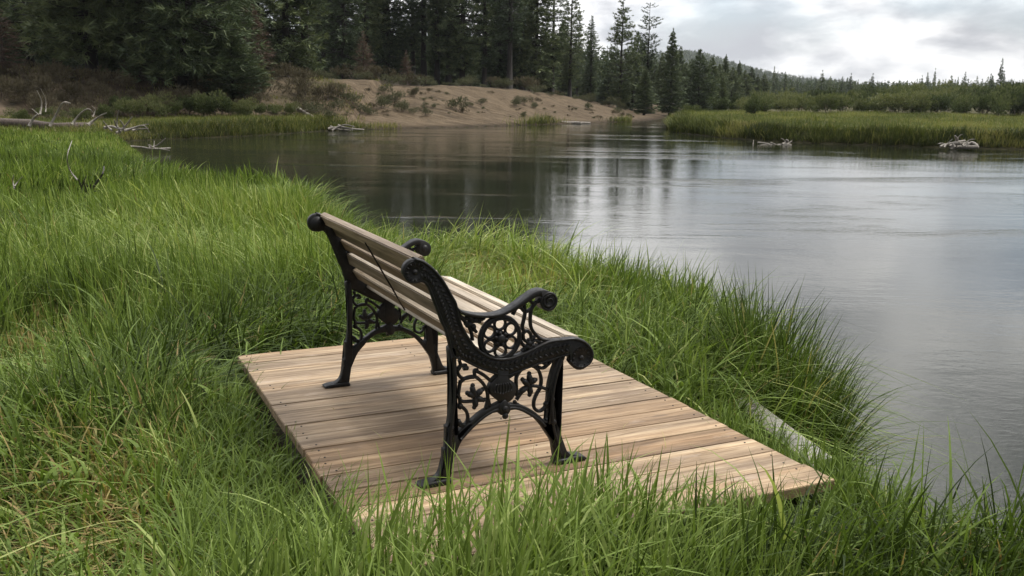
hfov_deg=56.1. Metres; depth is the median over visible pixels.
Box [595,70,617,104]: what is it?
pine tree
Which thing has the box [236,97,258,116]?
willow bush
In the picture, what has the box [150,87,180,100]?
dry brush
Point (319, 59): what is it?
pine tree
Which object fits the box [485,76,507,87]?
sagebrush
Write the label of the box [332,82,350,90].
sagebrush
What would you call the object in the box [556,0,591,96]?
pine tree
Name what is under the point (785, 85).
pine tree
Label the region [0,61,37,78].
dry brush
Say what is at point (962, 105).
willow bush
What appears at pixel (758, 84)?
pine tree
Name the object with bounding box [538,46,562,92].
pine tree
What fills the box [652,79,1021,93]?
skyline forest
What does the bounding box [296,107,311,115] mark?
driftwood
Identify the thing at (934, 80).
pine tree
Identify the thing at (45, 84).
dry brush
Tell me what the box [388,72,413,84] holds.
sagebrush
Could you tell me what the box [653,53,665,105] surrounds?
pine tree
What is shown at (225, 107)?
willow bush
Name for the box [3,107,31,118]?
willow bush
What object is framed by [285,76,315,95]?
dry brush
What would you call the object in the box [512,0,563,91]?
pine tree
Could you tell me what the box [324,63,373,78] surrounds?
sagebrush
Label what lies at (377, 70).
sagebrush
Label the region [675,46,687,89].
pine tree
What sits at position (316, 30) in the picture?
pine tree
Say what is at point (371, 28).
pine tree
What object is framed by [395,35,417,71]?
pine tree
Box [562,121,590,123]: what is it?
driftwood
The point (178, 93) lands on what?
dry brush
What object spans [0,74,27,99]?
dry brush
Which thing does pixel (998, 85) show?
willow bush
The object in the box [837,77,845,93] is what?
pine tree
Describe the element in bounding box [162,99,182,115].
willow bush
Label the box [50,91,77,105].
dry brush
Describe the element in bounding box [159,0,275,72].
pine tree
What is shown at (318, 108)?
sagebrush
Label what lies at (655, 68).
pine tree
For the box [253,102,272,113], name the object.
willow bush
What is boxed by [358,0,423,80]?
pine tree
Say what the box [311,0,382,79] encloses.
pine tree
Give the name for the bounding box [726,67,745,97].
pine tree
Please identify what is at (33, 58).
pine tree
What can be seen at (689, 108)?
willow bush
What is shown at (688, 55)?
hill forest
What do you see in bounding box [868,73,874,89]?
pine tree
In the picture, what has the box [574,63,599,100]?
pine tree
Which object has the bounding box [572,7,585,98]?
pine tree
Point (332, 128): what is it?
driftwood
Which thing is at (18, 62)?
pine tree
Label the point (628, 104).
pine tree
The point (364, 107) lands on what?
sagebrush
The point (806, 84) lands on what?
pine tree
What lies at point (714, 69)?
pine tree
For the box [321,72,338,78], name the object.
sagebrush
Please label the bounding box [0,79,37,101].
dry brush
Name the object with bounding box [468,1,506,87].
pine tree
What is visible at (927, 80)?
pine tree
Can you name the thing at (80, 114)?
bare branches
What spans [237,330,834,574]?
deck
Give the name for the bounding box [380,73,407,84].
sagebrush
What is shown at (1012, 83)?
willow bush
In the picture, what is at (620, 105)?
sagebrush
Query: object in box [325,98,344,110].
sagebrush
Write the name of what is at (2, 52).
dead conifer
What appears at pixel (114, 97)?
willow bush
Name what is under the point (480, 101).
sagebrush
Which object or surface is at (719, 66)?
pine tree
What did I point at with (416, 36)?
pine tree
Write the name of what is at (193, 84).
dry brush
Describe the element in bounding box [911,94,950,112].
willow bush
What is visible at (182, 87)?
dry brush
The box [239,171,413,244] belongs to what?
sedge clump
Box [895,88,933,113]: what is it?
willow bush
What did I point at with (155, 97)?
willow bush
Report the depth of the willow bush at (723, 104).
80.18 m
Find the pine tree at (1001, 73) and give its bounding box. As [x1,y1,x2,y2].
[994,58,1003,90]
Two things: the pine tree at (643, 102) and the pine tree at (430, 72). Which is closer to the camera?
the pine tree at (643, 102)
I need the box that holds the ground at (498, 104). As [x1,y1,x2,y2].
[0,68,1023,575]
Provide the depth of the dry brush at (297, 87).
51.63 m
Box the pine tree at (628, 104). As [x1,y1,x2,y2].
[616,49,654,109]
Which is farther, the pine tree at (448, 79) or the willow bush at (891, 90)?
the willow bush at (891, 90)
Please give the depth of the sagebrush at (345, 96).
52.79 m
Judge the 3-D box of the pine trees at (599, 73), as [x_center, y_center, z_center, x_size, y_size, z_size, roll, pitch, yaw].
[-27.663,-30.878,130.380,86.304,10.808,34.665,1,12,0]
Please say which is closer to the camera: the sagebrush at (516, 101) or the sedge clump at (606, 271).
the sedge clump at (606, 271)
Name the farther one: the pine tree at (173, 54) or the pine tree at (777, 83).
the pine tree at (777, 83)
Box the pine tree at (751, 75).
[745,67,756,96]
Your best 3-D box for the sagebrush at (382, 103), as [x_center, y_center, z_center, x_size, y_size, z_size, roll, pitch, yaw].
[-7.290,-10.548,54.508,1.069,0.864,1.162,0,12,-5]
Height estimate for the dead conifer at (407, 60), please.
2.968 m
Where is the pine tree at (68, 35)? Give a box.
[0,0,172,71]
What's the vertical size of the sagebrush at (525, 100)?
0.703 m
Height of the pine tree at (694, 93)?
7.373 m
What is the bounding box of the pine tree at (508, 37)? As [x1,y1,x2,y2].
[487,0,530,88]
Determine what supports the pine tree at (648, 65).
on the ground at (498, 104)
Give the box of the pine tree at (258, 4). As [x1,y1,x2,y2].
[236,1,277,70]
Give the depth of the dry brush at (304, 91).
52.03 m
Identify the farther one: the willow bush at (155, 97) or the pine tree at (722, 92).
the pine tree at (722, 92)
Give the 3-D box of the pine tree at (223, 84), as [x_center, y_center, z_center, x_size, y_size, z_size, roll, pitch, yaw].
[-14.195,-11.135,48.766,4.630,3.574,4.433,0,12,-6]
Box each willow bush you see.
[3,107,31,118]
[35,106,69,118]
[69,106,91,121]
[95,102,124,119]
[108,95,131,115]
[113,95,171,116]
[144,90,175,114]
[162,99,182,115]
[170,94,204,114]
[187,88,229,115]
[204,94,232,115]
[218,98,245,115]
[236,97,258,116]
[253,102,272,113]
[269,102,284,114]
[283,101,300,114]
[682,104,701,111]
[706,97,729,110]
[727,94,742,109]
[728,102,739,109]
[733,96,750,109]
[739,86,799,109]
[743,95,762,113]
[753,95,775,111]
[763,91,791,107]
[771,91,797,109]
[773,98,798,111]
[782,92,819,110]
[802,93,833,111]
[807,87,846,98]
[815,92,838,112]
[825,92,868,111]
[853,97,878,111]
[855,84,883,100]
[861,91,881,110]
[868,90,938,112]
[868,102,886,111]
[875,85,908,110]
[887,82,923,92]
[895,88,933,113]
[908,79,956,94]
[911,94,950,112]
[918,87,973,111]
[934,92,959,112]
[940,83,958,107]
[948,92,979,112]
[950,82,984,109]
[958,84,1009,112]
[968,93,997,114]
[983,90,1020,114]
[994,80,1023,112]
[997,83,1023,110]
[997,83,1023,114]
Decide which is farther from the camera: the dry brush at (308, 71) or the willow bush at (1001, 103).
the willow bush at (1001, 103)
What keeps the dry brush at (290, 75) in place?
on the ground at (498, 104)
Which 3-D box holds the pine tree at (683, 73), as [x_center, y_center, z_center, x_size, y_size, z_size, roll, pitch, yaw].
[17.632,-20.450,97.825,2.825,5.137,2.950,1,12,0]
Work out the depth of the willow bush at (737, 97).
108.62 m
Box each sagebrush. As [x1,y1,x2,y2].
[301,100,325,109]
[304,103,329,115]
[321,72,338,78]
[323,109,337,118]
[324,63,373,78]
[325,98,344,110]
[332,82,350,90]
[338,92,353,101]
[343,93,364,102]
[353,102,371,112]
[356,70,372,79]
[364,108,377,114]
[367,64,396,79]
[375,94,396,102]
[375,95,392,108]
[378,83,393,93]
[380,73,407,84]
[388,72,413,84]
[391,90,405,100]
[393,99,409,111]
[398,72,425,84]
[404,74,433,86]
[404,106,420,113]
[422,108,432,114]
[445,96,468,109]
[455,76,471,85]
[455,79,472,85]
[463,74,479,85]
[475,98,487,104]
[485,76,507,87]
[491,77,511,87]
[495,80,513,88]
[510,98,520,105]
[513,76,542,91]
[514,95,533,103]
[525,84,547,94]
[577,93,595,100]
[578,96,590,101]
[584,102,593,108]
[597,96,621,106]
[611,101,627,109]
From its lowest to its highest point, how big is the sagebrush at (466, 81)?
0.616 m
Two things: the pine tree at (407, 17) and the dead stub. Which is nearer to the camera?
the dead stub
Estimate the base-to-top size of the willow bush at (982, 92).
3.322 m
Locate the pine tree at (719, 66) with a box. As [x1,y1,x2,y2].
[712,64,734,97]
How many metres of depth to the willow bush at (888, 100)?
76.79 m
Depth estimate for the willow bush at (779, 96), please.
99.47 m
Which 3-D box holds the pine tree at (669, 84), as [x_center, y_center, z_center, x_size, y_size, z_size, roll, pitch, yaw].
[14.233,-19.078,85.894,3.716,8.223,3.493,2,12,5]
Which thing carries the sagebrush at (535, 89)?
on the ground at (498, 104)
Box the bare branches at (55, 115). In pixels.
[48,101,70,125]
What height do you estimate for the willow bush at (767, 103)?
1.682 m
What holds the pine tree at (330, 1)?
on the ground at (498, 104)
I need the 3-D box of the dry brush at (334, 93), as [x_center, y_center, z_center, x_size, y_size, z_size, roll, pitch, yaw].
[-10.108,-10.601,52.325,2.058,1.006,2.093,9,14,35]
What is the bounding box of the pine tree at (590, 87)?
[583,16,598,95]
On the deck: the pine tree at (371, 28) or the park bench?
the park bench
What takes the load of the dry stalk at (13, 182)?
on the grass at (144, 304)
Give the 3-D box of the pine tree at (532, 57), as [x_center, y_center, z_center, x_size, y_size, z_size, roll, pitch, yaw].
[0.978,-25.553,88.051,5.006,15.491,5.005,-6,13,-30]
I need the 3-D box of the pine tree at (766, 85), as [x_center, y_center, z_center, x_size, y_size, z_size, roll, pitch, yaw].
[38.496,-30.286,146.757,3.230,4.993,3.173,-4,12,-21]
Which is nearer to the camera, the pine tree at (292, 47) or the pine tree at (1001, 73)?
the pine tree at (292, 47)
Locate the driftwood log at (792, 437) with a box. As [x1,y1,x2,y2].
[735,396,831,465]
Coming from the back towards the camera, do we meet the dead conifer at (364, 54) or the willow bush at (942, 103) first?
the willow bush at (942, 103)
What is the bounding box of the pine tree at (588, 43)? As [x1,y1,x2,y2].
[578,17,603,84]
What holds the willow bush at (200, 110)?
on the ground at (498, 104)
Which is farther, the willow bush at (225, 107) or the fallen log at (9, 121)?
the willow bush at (225, 107)
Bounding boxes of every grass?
[0,66,1023,147]
[0,120,1023,575]
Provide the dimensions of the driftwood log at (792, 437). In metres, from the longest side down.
0.682 x 0.100 x 0.040 m
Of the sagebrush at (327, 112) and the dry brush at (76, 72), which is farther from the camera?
the sagebrush at (327, 112)
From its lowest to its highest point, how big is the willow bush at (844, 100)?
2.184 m
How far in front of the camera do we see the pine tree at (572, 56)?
100.97 m
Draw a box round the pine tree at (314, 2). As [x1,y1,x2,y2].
[287,0,326,71]
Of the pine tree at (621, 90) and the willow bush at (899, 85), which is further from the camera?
the willow bush at (899, 85)
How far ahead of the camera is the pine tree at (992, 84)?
198.54 m
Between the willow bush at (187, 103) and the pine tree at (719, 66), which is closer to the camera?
the willow bush at (187, 103)
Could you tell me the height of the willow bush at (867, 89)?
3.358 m
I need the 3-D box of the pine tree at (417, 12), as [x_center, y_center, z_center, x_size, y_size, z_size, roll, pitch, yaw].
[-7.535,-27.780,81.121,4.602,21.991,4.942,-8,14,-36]
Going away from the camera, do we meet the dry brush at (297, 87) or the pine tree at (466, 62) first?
the dry brush at (297, 87)
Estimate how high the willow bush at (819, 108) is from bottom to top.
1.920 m
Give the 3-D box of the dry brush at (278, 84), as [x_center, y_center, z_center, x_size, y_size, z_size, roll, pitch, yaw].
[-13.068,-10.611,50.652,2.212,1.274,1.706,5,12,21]
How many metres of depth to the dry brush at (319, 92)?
52.20 m
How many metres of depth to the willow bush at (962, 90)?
111.42 m
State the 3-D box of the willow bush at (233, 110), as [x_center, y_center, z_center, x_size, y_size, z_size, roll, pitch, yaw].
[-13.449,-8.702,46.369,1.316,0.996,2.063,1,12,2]
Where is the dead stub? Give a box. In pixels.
[76,166,104,199]
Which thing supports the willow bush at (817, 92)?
on the ground at (498, 104)
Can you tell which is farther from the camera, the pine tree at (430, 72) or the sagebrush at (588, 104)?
the pine tree at (430, 72)
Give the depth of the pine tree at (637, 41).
116.16 m
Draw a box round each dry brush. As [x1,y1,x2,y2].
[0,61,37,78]
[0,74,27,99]
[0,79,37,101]
[0,88,56,104]
[13,74,58,96]
[19,66,70,87]
[19,74,42,90]
[25,57,75,75]
[26,94,58,111]
[31,89,60,102]
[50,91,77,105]
[51,81,83,101]
[52,99,95,116]
[63,65,104,82]
[77,98,112,110]
[140,96,174,115]
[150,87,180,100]
[151,84,200,99]
[155,86,201,101]
[187,80,204,90]
[187,84,210,91]
[228,83,267,99]
[230,96,250,104]
[243,92,269,105]
[251,76,281,95]
[269,67,279,78]
[271,68,313,83]
[273,61,299,77]
[277,82,309,94]
[284,92,324,105]
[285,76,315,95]
[289,67,314,80]
[295,102,315,111]
[296,69,319,83]
[296,86,311,95]
[307,85,349,101]
[312,88,327,96]
[314,82,343,97]
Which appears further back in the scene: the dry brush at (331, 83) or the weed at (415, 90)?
the weed at (415, 90)
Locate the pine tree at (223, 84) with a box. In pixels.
[188,33,275,99]
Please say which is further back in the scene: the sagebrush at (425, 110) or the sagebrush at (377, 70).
the sagebrush at (377, 70)
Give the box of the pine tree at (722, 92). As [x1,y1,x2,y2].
[715,73,729,110]
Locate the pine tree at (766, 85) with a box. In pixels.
[759,73,771,96]
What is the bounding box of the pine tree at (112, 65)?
[69,0,170,72]
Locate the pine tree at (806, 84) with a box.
[803,81,808,94]
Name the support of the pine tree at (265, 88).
on the ground at (498, 104)
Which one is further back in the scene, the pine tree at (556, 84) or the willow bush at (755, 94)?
the willow bush at (755, 94)
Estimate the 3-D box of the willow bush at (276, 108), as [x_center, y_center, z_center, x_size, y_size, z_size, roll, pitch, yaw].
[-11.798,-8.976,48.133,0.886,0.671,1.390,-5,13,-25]
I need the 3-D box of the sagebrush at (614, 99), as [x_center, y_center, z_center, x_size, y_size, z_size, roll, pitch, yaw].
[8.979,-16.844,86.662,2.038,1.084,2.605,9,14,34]
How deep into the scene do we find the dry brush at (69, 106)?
42.30 m
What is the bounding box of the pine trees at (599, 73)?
[68,24,628,101]
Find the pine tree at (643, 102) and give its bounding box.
[626,67,661,114]
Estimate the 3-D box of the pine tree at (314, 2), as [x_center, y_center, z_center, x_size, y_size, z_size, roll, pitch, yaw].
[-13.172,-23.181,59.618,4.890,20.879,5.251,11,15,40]
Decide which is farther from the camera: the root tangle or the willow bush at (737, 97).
the willow bush at (737, 97)
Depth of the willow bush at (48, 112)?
41.30 m
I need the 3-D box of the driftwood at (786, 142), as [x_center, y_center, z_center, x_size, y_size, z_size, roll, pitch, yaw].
[11.662,-6.217,41.060,2.733,0.389,0.680,-1,12,-8]
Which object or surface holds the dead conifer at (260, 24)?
on the ground at (498, 104)
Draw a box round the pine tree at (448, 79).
[422,0,468,85]
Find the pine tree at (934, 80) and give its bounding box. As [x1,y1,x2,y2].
[932,68,935,90]
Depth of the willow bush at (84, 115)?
40.27 m
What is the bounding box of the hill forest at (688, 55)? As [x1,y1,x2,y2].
[649,49,856,84]
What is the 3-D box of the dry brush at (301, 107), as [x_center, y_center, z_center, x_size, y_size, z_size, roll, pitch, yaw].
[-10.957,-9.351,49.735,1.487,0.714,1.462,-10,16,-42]
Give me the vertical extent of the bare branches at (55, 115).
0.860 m
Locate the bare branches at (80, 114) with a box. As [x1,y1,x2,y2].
[71,106,106,125]
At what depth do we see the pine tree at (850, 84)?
199.90 m
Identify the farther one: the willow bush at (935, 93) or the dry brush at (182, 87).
the willow bush at (935, 93)
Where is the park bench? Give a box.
[307,212,593,487]
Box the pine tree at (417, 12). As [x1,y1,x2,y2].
[402,0,440,85]
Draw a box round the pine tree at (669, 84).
[653,28,689,114]
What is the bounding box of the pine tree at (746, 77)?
[739,70,757,98]
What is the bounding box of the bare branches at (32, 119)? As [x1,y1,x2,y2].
[28,90,45,126]
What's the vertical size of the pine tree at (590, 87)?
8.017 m
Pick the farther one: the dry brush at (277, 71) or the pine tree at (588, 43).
the pine tree at (588, 43)
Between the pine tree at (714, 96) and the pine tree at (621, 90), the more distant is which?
the pine tree at (714, 96)
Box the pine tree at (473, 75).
[452,40,478,85]
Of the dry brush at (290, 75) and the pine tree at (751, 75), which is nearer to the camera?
the dry brush at (290, 75)
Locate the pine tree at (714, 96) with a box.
[699,72,719,110]
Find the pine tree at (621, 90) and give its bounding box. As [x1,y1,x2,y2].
[594,0,646,109]
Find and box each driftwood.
[130,138,170,150]
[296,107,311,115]
[328,124,363,130]
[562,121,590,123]
[753,138,791,144]
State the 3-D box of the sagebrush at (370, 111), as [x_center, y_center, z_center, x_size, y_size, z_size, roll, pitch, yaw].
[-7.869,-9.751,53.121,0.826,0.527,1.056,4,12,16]
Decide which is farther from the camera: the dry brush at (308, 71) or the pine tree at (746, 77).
the pine tree at (746, 77)
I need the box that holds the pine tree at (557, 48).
[542,0,573,93]
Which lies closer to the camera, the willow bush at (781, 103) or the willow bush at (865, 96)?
the willow bush at (781, 103)
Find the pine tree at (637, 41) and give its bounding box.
[615,31,657,99]
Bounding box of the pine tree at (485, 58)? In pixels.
[467,0,504,86]
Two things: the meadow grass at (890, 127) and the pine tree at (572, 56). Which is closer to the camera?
the meadow grass at (890, 127)
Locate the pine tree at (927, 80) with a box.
[924,73,929,87]
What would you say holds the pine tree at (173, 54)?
on the ground at (498, 104)
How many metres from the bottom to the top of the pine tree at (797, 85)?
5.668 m
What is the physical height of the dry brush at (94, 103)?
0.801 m
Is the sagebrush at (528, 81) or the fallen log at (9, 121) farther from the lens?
the sagebrush at (528, 81)
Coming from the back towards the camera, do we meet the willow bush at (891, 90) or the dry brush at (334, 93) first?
the willow bush at (891, 90)
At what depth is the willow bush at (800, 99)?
80.50 m
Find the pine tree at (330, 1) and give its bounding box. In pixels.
[319,0,346,78]
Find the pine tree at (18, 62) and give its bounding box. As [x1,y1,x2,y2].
[0,5,37,64]
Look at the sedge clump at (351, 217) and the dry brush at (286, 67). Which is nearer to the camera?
the sedge clump at (351, 217)
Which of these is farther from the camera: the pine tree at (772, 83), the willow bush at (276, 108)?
the pine tree at (772, 83)
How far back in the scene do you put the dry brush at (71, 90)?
43.80 m
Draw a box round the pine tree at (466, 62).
[428,0,493,85]
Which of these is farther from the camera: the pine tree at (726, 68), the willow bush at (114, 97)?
the pine tree at (726, 68)
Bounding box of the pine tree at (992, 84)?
[988,76,994,88]
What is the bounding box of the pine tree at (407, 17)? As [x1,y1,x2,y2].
[403,0,426,36]
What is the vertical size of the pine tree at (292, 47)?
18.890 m
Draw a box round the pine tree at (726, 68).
[719,54,732,95]
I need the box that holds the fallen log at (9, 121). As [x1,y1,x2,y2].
[0,118,95,129]
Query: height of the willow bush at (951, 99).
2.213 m
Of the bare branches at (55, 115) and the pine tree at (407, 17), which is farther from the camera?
the pine tree at (407, 17)
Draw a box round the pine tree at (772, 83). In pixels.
[769,66,775,92]
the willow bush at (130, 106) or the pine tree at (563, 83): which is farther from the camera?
the pine tree at (563, 83)
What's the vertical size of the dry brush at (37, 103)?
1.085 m
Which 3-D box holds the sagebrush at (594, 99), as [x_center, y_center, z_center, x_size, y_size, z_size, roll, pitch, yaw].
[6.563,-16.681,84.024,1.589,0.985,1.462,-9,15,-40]
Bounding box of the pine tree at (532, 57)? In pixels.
[504,5,544,89]
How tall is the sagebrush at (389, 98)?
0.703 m
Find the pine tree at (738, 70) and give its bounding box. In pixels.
[732,61,745,94]
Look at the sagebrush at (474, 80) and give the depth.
70.64 m
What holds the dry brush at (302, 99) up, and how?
on the ground at (498, 104)
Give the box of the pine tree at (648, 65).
[634,2,663,107]
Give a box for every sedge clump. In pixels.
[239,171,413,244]
[539,238,718,300]
[638,266,975,490]
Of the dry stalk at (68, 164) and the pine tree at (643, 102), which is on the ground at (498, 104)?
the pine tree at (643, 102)
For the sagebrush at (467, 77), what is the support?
on the ground at (498, 104)
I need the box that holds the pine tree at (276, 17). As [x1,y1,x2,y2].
[263,0,293,50]
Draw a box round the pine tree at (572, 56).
[558,16,580,95]
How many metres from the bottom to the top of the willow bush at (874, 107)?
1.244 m
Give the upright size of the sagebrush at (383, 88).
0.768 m
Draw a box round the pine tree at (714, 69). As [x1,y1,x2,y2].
[707,57,728,96]
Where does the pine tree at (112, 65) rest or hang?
on the ground at (498, 104)
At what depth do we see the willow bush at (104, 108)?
42.28 m
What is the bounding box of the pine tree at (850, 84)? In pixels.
[846,73,853,92]
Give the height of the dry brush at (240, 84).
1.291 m
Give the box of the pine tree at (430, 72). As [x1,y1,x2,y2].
[427,35,455,85]
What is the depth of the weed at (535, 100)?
67.25 m
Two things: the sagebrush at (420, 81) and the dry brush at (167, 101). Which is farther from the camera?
the sagebrush at (420, 81)
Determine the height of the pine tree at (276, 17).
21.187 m
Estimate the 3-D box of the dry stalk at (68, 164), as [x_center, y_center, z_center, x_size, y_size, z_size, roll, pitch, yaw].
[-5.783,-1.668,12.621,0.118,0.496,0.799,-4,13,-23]
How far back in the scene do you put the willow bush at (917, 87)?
101.78 m
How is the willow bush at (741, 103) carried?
on the ground at (498, 104)
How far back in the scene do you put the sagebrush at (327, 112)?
48.17 m
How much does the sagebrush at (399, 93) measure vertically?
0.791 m
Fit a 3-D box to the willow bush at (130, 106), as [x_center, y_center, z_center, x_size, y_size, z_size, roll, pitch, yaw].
[-16.723,-8.183,43.376,2.445,1.181,1.560,-8,14,-36]
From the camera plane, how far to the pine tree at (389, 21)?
81.95 m
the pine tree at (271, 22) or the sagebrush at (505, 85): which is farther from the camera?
the sagebrush at (505, 85)
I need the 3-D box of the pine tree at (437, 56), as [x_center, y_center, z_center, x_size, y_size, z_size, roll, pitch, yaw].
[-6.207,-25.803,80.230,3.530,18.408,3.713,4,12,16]
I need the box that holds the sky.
[264,0,1023,85]
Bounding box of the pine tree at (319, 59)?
[298,11,326,78]
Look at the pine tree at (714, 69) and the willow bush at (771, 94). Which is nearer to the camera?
the pine tree at (714, 69)
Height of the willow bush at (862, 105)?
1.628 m
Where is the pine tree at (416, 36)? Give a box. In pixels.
[390,0,427,79]
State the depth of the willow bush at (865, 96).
103.83 m
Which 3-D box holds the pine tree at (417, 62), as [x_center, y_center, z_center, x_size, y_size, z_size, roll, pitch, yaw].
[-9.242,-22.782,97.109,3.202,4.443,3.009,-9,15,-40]
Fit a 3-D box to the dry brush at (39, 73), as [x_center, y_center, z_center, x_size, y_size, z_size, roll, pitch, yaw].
[-21.742,-9.735,44.636,2.361,1.154,2.401,-3,12,-18]
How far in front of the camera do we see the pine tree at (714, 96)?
95.50 m
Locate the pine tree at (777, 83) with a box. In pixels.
[773,73,779,93]
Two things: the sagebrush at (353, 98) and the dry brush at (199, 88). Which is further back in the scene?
the sagebrush at (353, 98)
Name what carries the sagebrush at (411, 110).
on the ground at (498, 104)
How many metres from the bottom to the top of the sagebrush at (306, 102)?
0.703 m
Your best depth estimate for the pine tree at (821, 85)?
197.72 m
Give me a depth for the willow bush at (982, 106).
75.39 m
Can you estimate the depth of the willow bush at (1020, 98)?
76.06 m
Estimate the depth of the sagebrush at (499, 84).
71.26 m
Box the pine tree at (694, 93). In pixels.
[679,49,721,110]
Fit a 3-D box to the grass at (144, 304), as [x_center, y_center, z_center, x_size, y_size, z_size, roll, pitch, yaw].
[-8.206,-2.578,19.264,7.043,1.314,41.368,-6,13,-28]
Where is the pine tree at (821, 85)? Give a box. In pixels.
[818,70,825,90]
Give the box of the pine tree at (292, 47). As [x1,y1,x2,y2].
[242,0,333,77]
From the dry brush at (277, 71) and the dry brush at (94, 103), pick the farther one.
the dry brush at (277, 71)
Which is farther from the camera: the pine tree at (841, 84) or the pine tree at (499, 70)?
the pine tree at (841, 84)
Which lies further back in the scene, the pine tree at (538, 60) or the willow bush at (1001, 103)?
the pine tree at (538, 60)
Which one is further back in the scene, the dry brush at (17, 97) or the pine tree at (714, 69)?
the pine tree at (714, 69)
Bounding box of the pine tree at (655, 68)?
[649,58,659,96]
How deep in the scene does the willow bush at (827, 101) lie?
75.52 m
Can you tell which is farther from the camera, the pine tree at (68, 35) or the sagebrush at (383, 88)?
the sagebrush at (383, 88)
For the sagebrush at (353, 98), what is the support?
on the ground at (498, 104)
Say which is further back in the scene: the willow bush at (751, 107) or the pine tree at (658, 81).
the pine tree at (658, 81)
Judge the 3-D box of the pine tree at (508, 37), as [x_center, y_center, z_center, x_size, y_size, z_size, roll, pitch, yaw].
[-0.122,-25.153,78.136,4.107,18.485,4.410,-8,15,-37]
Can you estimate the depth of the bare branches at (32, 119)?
32.09 m
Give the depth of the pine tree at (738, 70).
126.57 m
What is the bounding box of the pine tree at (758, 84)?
[751,75,761,93]
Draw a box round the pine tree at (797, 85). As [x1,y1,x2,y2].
[795,78,799,92]
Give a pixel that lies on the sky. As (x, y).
(892, 40)
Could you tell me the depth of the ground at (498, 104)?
55.85 m
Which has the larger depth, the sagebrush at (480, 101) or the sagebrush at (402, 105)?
the sagebrush at (480, 101)
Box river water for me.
[123,116,1023,542]
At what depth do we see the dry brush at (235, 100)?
48.00 m
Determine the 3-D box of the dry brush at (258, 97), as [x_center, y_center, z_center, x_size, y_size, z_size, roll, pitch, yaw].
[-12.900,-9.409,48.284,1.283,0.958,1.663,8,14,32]
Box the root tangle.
[103,110,149,133]
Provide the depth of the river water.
16.34 m
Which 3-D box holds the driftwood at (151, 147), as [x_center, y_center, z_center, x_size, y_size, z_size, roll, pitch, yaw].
[-11.337,-4.509,30.037,1.209,0.374,1.016,-3,12,-17]
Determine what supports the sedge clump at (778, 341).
on the ground at (498, 104)
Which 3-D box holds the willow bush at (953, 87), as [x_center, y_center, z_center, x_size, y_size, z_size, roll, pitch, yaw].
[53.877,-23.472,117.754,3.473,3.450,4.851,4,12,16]
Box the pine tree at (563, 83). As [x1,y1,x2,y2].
[555,23,580,94]
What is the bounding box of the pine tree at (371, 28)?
[347,0,388,79]
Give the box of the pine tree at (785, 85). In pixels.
[781,72,787,92]
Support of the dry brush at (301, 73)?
on the ground at (498, 104)
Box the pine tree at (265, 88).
[237,59,275,91]
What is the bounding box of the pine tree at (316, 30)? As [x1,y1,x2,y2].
[308,0,339,78]
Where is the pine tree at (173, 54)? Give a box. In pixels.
[59,0,288,91]
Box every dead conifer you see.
[0,9,36,74]
[233,1,275,72]
[349,30,374,79]
[399,50,415,84]
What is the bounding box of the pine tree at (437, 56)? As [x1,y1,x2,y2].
[416,0,458,84]
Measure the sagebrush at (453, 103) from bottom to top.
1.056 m
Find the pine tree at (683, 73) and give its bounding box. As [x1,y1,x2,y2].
[672,62,692,106]
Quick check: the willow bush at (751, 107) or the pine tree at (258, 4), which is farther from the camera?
the willow bush at (751, 107)
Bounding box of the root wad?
[938,134,978,149]
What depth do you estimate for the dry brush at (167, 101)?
43.98 m
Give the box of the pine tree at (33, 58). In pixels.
[0,0,70,67]
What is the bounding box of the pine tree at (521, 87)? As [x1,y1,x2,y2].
[506,0,535,89]
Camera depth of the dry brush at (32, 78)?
43.96 m
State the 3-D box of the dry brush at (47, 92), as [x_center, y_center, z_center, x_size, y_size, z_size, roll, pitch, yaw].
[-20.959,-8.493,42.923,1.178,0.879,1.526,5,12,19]
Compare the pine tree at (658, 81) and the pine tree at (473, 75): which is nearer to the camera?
the pine tree at (473, 75)
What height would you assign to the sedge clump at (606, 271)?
1.128 m
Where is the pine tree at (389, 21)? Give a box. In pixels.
[347,0,410,79]
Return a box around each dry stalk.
[12,175,21,188]
[67,141,77,180]
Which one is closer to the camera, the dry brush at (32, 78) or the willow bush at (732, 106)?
the dry brush at (32, 78)
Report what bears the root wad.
on the river water
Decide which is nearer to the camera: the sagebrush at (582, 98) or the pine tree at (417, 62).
the sagebrush at (582, 98)
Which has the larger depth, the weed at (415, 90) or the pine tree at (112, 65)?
the weed at (415, 90)
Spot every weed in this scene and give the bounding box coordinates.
[405,88,417,94]
[529,96,542,101]
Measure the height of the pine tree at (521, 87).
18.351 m
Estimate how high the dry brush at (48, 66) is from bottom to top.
1.114 m
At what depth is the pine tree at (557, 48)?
85.00 m
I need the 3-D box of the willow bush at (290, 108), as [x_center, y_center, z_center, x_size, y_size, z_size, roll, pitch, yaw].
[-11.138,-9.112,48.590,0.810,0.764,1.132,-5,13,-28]
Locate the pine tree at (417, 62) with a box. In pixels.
[415,43,429,78]
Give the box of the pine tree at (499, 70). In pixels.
[473,0,526,87]
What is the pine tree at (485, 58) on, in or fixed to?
on the ground at (498, 104)
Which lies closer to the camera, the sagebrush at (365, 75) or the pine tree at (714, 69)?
the sagebrush at (365, 75)
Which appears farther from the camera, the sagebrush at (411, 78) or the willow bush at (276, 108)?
the sagebrush at (411, 78)

